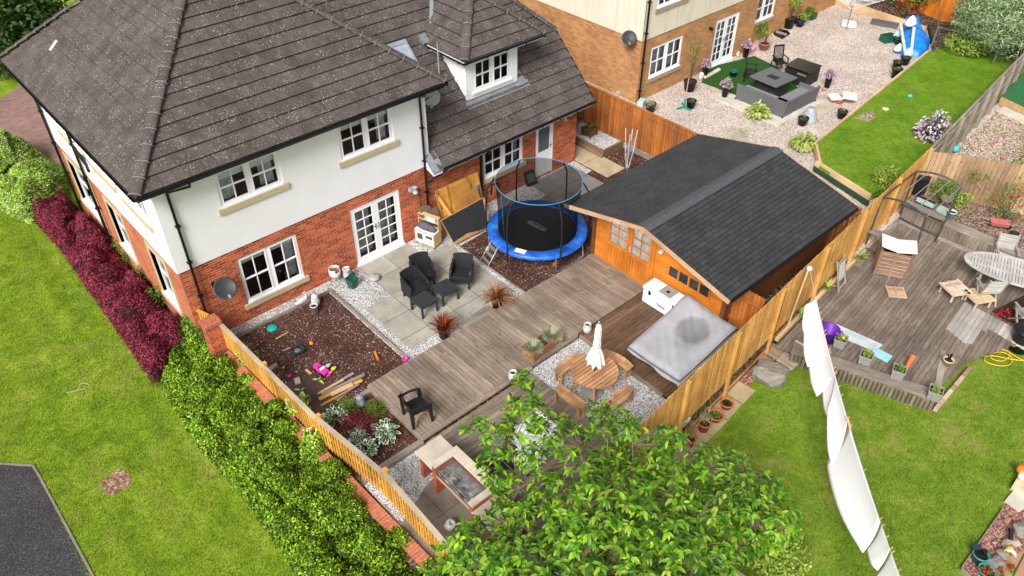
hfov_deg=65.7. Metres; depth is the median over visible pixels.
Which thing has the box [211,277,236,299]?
satellite dish
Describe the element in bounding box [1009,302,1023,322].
garden chair
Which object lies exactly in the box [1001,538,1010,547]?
rock
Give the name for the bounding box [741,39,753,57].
tall flower pot
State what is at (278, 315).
edging board
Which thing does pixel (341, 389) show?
plank
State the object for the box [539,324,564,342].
fescue grass
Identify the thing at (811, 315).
white cloth
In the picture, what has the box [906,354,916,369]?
terracotta pipe
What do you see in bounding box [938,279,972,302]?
slatted stool
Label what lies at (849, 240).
pine fence
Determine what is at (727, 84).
tall flower pot
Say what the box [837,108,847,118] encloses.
plant pot
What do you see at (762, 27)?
shrub
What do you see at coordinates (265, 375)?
slatted fence
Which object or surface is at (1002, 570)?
red geranium
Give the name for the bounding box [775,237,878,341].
deck kerb
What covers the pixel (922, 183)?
black composter
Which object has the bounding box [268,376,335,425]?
bare soil
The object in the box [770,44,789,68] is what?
slatted chair
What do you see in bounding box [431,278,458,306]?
side table
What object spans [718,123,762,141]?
gravel weeds
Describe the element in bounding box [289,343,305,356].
drain cover
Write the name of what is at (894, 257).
lounge chair
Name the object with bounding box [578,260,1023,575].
lawn
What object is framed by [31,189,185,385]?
red hedge
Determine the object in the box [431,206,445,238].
plank
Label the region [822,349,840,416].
white cloth
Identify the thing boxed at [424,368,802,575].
cherry tree
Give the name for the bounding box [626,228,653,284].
door
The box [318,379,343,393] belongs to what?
plank
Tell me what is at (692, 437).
terracotta pot
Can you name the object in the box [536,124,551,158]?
back door
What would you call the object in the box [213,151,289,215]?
window
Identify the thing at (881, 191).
lime shrub
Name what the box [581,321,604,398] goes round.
parasol
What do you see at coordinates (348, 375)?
plank
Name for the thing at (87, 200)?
window
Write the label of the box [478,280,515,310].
spiky plant
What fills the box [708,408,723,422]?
terracotta pot
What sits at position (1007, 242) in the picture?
garden chair
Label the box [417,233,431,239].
door window
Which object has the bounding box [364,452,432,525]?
gravel
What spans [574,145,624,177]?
side path
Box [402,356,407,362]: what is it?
toy bucket
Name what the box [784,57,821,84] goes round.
storage table
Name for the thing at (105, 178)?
window
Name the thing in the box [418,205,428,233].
plank
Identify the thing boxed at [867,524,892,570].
white pillowcase
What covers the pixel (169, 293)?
window
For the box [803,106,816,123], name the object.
upturned pot
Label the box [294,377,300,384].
block
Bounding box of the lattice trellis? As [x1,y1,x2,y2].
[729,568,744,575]
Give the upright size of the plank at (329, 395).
0.030 m
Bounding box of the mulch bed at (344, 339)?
[228,293,403,427]
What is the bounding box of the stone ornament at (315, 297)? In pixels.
[311,293,319,305]
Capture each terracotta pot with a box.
[684,420,697,448]
[698,407,713,432]
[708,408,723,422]
[720,397,733,410]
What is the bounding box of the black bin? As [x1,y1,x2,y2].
[1008,322,1023,354]
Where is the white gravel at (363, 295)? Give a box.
[230,161,591,359]
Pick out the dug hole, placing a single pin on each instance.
(867, 116)
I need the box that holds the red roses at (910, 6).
[896,0,925,12]
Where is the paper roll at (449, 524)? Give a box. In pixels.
[444,518,461,530]
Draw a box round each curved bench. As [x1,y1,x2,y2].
[554,352,581,384]
[554,384,587,418]
[603,349,633,380]
[604,384,633,411]
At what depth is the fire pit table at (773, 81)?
32.61 m
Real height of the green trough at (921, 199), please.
0.165 m
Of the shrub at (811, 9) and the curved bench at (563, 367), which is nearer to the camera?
the curved bench at (563, 367)
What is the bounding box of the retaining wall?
[220,351,441,571]
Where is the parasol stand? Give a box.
[677,78,690,110]
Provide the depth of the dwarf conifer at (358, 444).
18.46 m
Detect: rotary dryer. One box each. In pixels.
[624,128,637,171]
[840,0,883,29]
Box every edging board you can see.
[235,289,328,337]
[329,288,409,360]
[458,245,524,292]
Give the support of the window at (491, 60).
in the brick house at (266, 155)
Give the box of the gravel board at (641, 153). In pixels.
[578,119,653,159]
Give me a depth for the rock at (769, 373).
20.96 m
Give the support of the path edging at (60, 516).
on the lawn at (10, 84)
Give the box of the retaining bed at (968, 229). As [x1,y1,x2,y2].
[898,194,1023,270]
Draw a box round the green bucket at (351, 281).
[344,272,358,289]
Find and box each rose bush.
[111,235,127,251]
[118,247,131,263]
[133,264,149,283]
[145,285,166,304]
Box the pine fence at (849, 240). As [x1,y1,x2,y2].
[769,148,933,349]
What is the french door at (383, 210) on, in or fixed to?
in the brick house at (266, 155)
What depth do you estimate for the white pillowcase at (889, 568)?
14.73 m
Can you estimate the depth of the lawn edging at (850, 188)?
27.77 m
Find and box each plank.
[316,372,353,394]
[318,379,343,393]
[318,379,362,399]
[321,373,364,395]
[321,389,352,406]
[330,382,353,395]
[334,383,358,399]
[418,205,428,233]
[425,205,435,226]
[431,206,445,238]
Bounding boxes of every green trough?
[916,195,936,208]
[936,205,947,215]
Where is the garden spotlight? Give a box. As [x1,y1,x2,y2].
[1008,528,1013,539]
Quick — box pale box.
[637,98,645,107]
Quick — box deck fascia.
[367,254,662,441]
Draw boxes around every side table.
[409,290,438,318]
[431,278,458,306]
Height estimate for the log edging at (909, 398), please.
0.630 m
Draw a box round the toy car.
[313,362,329,376]
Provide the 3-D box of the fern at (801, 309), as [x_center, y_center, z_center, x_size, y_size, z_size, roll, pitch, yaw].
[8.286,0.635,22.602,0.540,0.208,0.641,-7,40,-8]
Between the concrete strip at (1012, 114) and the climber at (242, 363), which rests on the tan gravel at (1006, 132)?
the concrete strip at (1012, 114)
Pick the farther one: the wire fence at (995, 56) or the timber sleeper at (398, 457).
the wire fence at (995, 56)
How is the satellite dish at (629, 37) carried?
attached to the buff house at (602, 54)
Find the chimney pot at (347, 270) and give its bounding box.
[342,266,353,281]
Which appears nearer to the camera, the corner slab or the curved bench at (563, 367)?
the corner slab
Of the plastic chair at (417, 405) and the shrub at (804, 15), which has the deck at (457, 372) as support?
the plastic chair at (417, 405)
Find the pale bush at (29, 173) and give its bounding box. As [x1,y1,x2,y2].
[0,128,70,224]
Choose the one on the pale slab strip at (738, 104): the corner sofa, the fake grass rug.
the corner sofa
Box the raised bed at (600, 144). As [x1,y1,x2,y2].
[575,121,623,157]
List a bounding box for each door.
[351,201,380,262]
[374,191,401,251]
[415,230,424,242]
[424,233,433,246]
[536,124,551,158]
[605,221,630,273]
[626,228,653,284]
[710,17,727,64]
[718,13,738,60]
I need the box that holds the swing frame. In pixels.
[865,171,961,271]
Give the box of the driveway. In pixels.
[0,85,65,164]
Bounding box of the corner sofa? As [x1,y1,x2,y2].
[734,82,820,117]
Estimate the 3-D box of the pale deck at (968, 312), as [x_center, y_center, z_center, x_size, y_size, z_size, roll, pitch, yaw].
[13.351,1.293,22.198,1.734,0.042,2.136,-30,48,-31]
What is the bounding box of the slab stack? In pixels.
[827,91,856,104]
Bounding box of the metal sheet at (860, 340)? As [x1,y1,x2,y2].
[836,324,882,349]
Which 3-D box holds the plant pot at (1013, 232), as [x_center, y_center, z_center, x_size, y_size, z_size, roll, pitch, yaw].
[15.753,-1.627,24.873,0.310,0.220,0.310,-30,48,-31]
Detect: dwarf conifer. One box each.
[322,415,336,425]
[335,397,358,413]
[345,441,364,452]
[362,397,387,418]
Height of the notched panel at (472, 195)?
0.702 m
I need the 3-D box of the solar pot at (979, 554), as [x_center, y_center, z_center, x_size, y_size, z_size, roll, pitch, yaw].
[10.124,5.773,17.090,0.423,0.309,0.377,6,40,7]
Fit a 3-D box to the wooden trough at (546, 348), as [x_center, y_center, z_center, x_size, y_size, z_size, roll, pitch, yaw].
[0.811,1.483,21.025,0.470,0.300,1.150,32,49,32]
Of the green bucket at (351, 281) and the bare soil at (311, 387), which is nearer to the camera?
the bare soil at (311, 387)
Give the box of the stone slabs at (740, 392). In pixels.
[661,381,754,472]
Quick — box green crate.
[879,32,896,43]
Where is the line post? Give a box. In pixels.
[787,271,808,324]
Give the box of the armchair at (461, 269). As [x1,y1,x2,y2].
[449,252,473,289]
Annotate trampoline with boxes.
[485,158,590,271]
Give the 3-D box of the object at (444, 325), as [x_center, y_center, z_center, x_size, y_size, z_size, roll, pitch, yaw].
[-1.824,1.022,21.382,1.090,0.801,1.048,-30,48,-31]
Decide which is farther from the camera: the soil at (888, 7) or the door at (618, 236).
the soil at (888, 7)
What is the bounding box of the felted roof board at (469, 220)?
[440,197,488,243]
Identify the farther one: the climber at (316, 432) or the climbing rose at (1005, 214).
the climbing rose at (1005, 214)
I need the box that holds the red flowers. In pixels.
[995,308,1015,320]
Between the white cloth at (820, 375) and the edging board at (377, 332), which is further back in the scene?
the edging board at (377, 332)
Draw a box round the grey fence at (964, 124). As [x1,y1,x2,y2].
[927,53,1023,170]
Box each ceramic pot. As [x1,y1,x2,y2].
[508,369,517,382]
[583,321,591,333]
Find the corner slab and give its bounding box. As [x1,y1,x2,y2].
[1004,490,1023,511]
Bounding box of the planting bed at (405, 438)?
[327,396,416,479]
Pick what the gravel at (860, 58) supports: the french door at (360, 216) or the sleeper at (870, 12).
the sleeper at (870, 12)
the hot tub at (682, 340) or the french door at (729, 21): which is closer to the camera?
the hot tub at (682, 340)
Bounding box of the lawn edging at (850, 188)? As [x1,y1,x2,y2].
[812,51,928,206]
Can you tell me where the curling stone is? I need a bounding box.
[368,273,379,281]
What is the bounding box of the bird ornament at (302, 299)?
[295,291,307,304]
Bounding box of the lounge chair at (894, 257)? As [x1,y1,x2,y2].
[873,233,917,280]
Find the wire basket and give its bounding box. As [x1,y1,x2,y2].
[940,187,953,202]
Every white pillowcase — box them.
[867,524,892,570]
[876,551,900,575]
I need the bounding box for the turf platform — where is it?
[998,73,1023,114]
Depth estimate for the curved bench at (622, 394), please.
19.38 m
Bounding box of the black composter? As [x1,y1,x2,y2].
[911,175,931,196]
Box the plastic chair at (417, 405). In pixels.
[398,387,433,429]
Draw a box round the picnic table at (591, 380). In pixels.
[570,354,618,406]
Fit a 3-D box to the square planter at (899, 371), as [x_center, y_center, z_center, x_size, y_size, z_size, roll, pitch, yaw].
[10.106,2.149,20.687,0.331,0.454,0.331,20,44,22]
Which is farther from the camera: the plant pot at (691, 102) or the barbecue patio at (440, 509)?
the plant pot at (691, 102)
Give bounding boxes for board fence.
[577,83,862,246]
[895,0,1004,23]
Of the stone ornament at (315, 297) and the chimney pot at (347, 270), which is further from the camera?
the chimney pot at (347, 270)
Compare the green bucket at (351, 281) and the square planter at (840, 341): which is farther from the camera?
the green bucket at (351, 281)
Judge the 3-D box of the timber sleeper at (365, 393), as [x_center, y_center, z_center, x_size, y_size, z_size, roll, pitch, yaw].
[-4.217,3.012,19.615,1.711,0.160,0.160,-31,49,-32]
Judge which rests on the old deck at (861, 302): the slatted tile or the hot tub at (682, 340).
the slatted tile
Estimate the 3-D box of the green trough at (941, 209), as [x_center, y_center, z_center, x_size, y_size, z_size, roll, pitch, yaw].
[14.034,-2.523,25.786,0.200,0.160,0.353,-25,46,-27]
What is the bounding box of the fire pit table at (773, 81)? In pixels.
[749,67,797,96]
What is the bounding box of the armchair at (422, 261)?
[408,251,435,284]
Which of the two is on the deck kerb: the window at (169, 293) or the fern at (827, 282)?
the fern at (827, 282)
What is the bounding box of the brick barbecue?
[415,435,519,540]
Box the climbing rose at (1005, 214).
[965,145,1023,222]
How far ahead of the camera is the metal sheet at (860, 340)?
21.98 m
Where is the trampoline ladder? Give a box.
[480,241,498,267]
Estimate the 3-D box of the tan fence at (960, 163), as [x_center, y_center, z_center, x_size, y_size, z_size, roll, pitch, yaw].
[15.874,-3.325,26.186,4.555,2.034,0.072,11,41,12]
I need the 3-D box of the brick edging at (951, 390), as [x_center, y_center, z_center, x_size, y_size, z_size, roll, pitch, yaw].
[11.653,2.662,20.939,2.133,0.120,0.105,-31,49,-32]
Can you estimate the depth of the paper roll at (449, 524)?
16.83 m
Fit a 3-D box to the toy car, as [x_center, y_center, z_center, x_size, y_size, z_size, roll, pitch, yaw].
[-4.950,2.099,20.548,0.450,0.202,0.240,27,47,29]
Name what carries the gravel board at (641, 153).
attached to the board fence at (621, 110)
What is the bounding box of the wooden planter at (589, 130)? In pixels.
[581,122,597,138]
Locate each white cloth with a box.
[802,295,822,331]
[804,312,829,366]
[809,333,836,395]
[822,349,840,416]
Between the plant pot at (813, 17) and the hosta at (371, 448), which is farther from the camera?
the plant pot at (813, 17)
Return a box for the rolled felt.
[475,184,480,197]
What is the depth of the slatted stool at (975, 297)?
22.92 m
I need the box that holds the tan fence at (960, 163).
[920,151,1023,209]
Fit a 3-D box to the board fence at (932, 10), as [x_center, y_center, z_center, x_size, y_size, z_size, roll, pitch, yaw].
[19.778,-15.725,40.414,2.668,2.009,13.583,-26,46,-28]
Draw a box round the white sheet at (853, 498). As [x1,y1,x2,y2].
[826,424,882,552]
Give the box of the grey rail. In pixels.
[1012,553,1023,575]
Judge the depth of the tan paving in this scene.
17.09 m
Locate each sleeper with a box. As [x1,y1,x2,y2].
[311,388,371,428]
[361,439,424,483]
[835,0,926,30]
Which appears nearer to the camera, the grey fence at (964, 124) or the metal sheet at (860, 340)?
the metal sheet at (860, 340)
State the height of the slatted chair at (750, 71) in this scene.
1.069 m
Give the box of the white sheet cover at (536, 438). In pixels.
[502,411,563,476]
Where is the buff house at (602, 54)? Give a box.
[519,0,835,102]
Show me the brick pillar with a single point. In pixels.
(213, 333)
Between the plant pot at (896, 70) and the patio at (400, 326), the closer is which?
the patio at (400, 326)
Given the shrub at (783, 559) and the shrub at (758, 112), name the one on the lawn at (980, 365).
the shrub at (783, 559)
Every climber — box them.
[235,346,259,366]
[284,392,310,415]
[300,426,327,452]
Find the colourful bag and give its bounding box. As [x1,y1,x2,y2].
[1016,464,1023,479]
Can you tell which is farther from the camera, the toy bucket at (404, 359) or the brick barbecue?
the toy bucket at (404, 359)
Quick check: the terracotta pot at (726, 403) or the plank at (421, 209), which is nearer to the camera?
the terracotta pot at (726, 403)
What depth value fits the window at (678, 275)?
21.66 m
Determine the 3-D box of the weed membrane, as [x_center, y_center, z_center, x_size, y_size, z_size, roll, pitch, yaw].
[12.880,-12.199,37.800,0.762,0.120,1.353,6,40,8]
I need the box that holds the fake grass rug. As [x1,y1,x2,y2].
[701,56,797,96]
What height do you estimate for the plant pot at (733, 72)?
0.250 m
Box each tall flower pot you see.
[700,58,712,75]
[719,77,732,97]
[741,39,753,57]
[823,69,836,87]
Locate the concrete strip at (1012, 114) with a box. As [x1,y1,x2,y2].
[996,107,1023,122]
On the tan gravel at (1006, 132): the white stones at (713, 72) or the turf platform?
the turf platform
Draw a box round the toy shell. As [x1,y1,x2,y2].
[953,145,958,151]
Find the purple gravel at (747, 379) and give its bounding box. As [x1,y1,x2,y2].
[739,364,756,386]
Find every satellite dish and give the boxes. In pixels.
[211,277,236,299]
[425,90,439,107]
[622,30,636,45]
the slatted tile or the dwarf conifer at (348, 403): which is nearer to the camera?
the dwarf conifer at (348, 403)
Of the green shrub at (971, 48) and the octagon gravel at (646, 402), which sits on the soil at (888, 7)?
the green shrub at (971, 48)
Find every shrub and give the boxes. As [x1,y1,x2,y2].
[178,315,202,337]
[576,110,583,128]
[738,517,813,575]
[754,22,768,38]
[797,12,809,19]
[805,6,815,19]
[871,164,899,189]
[874,184,886,196]
[900,0,934,12]
[928,178,962,200]
[943,32,989,57]
[949,0,1023,60]
[950,191,975,208]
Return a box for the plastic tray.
[841,19,856,27]
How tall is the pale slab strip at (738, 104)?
0.040 m
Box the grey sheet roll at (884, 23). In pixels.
[870,18,898,28]
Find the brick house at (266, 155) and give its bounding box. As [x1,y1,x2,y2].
[0,0,597,343]
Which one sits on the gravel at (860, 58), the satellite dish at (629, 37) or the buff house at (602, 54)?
the buff house at (602, 54)
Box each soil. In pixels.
[205,160,847,574]
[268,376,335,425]
[855,0,1023,59]
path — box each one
[0,465,90,575]
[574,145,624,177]
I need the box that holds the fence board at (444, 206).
[435,194,450,215]
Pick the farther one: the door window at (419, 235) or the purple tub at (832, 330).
the door window at (419, 235)
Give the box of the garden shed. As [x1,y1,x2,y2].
[569,133,859,320]
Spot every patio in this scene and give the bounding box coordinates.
[359,244,511,348]
[387,480,541,571]
[574,167,603,194]
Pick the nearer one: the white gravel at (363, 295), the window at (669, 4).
the white gravel at (363, 295)
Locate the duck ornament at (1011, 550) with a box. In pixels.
[1004,546,1016,556]
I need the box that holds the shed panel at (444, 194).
[435,171,482,233]
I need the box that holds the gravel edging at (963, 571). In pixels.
[960,508,1002,575]
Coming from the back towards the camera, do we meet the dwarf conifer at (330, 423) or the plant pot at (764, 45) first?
the plant pot at (764, 45)
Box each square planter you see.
[833,333,848,349]
[858,348,874,366]
[890,362,907,380]
[926,383,944,402]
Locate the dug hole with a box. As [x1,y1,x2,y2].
[854,111,877,121]
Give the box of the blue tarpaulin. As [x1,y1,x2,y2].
[893,15,930,57]
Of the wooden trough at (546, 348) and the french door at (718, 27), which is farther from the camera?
the french door at (718, 27)
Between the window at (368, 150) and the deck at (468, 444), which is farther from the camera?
the window at (368, 150)
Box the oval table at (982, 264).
[964,251,1023,287]
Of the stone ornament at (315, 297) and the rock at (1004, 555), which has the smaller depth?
the rock at (1004, 555)
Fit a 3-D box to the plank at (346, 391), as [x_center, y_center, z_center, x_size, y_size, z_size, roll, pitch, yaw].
[-4.162,2.608,19.959,0.732,0.030,0.060,-32,49,-32]
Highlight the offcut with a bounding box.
[268,363,277,370]
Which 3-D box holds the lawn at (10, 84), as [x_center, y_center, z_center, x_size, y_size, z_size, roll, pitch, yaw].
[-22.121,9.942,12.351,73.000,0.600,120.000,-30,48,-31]
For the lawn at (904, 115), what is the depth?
30.99 m
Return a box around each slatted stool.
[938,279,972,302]
[961,288,996,310]
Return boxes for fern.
[798,305,804,317]
[819,277,834,291]
[855,248,868,261]
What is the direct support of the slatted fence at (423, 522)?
on the barbecue patio at (440, 509)
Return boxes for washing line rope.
[810,272,899,575]
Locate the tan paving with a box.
[1004,550,1023,575]
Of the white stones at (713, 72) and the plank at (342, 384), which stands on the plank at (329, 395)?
the plank at (342, 384)
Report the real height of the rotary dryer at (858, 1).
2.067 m
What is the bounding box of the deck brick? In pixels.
[793,342,802,348]
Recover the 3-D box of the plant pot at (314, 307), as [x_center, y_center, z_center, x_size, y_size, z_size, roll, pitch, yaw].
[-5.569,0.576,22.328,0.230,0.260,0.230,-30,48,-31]
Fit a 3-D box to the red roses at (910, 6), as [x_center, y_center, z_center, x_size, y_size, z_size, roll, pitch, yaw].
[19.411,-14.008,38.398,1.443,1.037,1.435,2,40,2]
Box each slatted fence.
[196,309,208,318]
[217,315,321,439]
[315,413,388,499]
[382,467,449,567]
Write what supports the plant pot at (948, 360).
on the old deck at (861, 302)
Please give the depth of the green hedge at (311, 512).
17.95 m
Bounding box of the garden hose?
[984,332,1023,365]
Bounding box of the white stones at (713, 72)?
[703,68,720,78]
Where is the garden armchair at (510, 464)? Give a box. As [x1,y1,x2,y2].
[488,434,514,469]
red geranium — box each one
[996,566,1004,575]
[1005,563,1015,574]
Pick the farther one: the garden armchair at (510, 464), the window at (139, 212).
the window at (139, 212)
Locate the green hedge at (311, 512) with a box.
[160,322,445,575]
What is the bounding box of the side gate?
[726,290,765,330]
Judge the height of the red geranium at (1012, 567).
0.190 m
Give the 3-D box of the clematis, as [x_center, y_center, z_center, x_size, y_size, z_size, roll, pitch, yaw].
[15.614,-6.042,29.165,1.418,1.187,1.462,-8,40,-9]
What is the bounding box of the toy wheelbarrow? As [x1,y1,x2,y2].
[982,217,1011,229]
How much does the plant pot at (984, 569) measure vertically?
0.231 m
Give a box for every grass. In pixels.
[520,337,544,357]
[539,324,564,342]
[940,25,1000,41]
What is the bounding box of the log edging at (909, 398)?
[789,353,934,411]
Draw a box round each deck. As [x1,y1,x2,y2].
[368,254,643,435]
[426,373,622,535]
[579,292,705,403]
[776,223,1023,400]
[946,302,1023,349]
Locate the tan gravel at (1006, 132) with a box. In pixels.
[929,112,1023,214]
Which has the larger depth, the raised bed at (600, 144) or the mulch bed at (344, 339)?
the raised bed at (600, 144)
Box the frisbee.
[267,324,276,331]
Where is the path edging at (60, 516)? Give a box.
[0,462,93,575]
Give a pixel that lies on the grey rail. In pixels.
(1018, 565)
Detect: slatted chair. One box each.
[743,54,757,83]
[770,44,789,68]
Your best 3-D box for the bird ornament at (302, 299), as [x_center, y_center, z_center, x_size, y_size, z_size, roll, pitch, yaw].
[-6.017,0.279,22.591,0.428,0.347,0.180,-30,48,-31]
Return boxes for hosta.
[321,404,347,427]
[347,427,368,445]
[351,436,378,458]
[371,418,400,444]
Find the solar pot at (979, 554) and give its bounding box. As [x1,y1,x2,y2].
[970,544,993,565]
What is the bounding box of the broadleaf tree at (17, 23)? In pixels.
[0,0,68,80]
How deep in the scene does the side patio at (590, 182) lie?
27.66 m
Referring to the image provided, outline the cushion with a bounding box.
[417,222,435,232]
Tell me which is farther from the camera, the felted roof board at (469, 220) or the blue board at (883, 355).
the felted roof board at (469, 220)
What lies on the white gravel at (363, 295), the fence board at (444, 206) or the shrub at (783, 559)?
the fence board at (444, 206)
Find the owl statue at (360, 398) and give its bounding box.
[355,393,365,407]
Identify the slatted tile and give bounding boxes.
[885,285,906,298]
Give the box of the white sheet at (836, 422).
[827,372,849,464]
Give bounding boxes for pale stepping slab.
[815,95,844,117]
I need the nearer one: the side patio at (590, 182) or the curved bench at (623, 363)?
the curved bench at (623, 363)
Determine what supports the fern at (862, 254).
on the deck kerb
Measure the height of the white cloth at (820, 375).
0.882 m
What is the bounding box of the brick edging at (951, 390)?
[933,367,971,411]
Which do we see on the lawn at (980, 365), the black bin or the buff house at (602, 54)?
the black bin
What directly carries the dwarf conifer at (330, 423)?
on the planting bed at (405, 438)
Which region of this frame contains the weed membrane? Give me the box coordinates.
[774,29,789,38]
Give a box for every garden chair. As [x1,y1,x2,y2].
[976,277,1010,306]
[991,231,1020,264]
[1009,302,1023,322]
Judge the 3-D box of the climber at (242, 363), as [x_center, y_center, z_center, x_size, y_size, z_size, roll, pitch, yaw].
[-6.920,1.817,20.744,0.591,0.826,0.726,-30,48,-31]
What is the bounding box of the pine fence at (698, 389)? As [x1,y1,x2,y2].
[559,288,785,568]
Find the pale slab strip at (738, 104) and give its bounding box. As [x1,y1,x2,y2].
[711,91,823,126]
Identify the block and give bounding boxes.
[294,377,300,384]
[1010,477,1023,494]
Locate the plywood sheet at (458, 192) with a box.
[451,180,470,211]
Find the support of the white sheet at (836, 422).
hanging from the washing line rope
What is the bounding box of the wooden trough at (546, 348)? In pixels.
[521,325,563,362]
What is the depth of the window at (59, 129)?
22.99 m
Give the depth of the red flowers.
22.66 m
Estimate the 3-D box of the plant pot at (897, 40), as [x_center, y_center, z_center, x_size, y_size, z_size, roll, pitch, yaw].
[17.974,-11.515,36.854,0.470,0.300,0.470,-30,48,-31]
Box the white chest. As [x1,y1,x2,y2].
[642,278,684,314]
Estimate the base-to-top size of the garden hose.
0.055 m
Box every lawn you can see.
[0,0,300,575]
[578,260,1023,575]
[815,46,1023,200]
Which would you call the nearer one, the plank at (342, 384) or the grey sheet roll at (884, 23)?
the plank at (342, 384)
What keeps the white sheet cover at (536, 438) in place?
on the deck at (468, 444)
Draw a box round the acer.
[333,409,378,438]
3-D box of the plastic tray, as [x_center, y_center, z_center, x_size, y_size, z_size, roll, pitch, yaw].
[16.399,-12.852,38.562,0.700,0.160,0.750,13,41,15]
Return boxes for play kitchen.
[414,212,441,248]
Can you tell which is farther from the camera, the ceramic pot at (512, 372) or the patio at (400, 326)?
the patio at (400, 326)
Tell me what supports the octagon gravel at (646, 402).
on the garden soil at (413, 564)
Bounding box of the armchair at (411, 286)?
[399,265,429,304]
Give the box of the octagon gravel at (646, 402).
[529,338,690,459]
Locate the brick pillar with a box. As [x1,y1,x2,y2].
[198,313,228,356]
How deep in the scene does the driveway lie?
31.80 m
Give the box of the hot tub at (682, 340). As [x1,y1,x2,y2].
[626,294,736,386]
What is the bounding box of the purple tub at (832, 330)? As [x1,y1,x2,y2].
[822,320,842,344]
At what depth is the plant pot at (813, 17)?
39.05 m
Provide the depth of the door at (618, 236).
23.25 m
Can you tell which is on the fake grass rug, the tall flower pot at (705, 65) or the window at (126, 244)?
the tall flower pot at (705, 65)
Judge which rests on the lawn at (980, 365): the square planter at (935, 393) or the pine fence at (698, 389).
the pine fence at (698, 389)
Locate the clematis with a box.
[910,109,951,143]
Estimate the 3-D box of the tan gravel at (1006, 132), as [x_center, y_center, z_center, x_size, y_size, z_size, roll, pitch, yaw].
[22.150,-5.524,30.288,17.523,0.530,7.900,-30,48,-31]
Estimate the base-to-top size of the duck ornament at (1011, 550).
0.220 m
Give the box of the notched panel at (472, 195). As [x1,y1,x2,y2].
[463,186,479,205]
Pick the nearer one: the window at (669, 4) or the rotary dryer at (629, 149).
the rotary dryer at (629, 149)
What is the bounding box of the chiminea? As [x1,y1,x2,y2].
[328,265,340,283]
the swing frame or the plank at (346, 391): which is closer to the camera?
the plank at (346, 391)
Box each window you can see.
[57,127,84,157]
[73,166,100,220]
[91,164,117,192]
[113,210,136,260]
[121,196,153,232]
[155,256,179,309]
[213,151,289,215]
[237,234,309,309]
[337,108,398,168]
[387,39,417,61]
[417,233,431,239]
[473,50,509,91]
[483,137,521,184]
[646,35,682,83]
[655,0,688,13]
[667,263,710,300]
[754,0,774,26]
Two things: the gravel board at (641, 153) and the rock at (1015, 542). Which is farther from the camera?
the gravel board at (641, 153)
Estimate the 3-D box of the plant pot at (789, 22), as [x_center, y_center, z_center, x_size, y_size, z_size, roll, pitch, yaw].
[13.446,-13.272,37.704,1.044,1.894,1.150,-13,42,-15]
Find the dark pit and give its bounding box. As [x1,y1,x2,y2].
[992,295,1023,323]
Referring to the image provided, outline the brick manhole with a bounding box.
[99,468,130,495]
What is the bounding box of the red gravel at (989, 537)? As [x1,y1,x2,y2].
[962,504,1023,575]
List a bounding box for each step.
[456,305,495,329]
[791,345,946,397]
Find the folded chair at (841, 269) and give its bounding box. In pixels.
[837,253,845,291]
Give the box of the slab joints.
[359,257,502,340]
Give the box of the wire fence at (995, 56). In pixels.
[930,0,1001,63]
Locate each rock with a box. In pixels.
[752,360,789,387]
[990,554,1005,571]
[995,548,1009,560]
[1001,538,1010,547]
[1007,536,1021,546]
[1013,522,1023,538]
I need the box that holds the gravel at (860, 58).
[582,0,1001,263]
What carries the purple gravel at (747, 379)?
on the lawn at (980, 365)
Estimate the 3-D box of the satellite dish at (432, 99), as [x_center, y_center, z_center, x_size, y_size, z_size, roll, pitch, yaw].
[-2.467,-5.509,23.115,0.766,0.524,0.402,-30,48,-31]
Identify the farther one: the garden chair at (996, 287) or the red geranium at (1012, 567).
the garden chair at (996, 287)
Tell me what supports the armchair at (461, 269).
on the patio at (400, 326)
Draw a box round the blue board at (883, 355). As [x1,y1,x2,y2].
[872,347,892,362]
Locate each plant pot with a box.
[309,302,317,313]
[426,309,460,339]
[645,97,656,112]
[684,39,705,91]
[686,98,696,108]
[730,69,737,76]
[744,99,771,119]
[759,27,777,50]
[784,0,802,28]
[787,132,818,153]
[796,19,804,26]
[798,115,809,125]
[807,11,817,19]
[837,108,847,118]
[891,66,903,77]
[892,59,903,66]
[894,35,904,44]
[901,55,911,65]
[943,353,954,366]
[947,209,957,219]
[977,562,996,575]
[1010,230,1019,240]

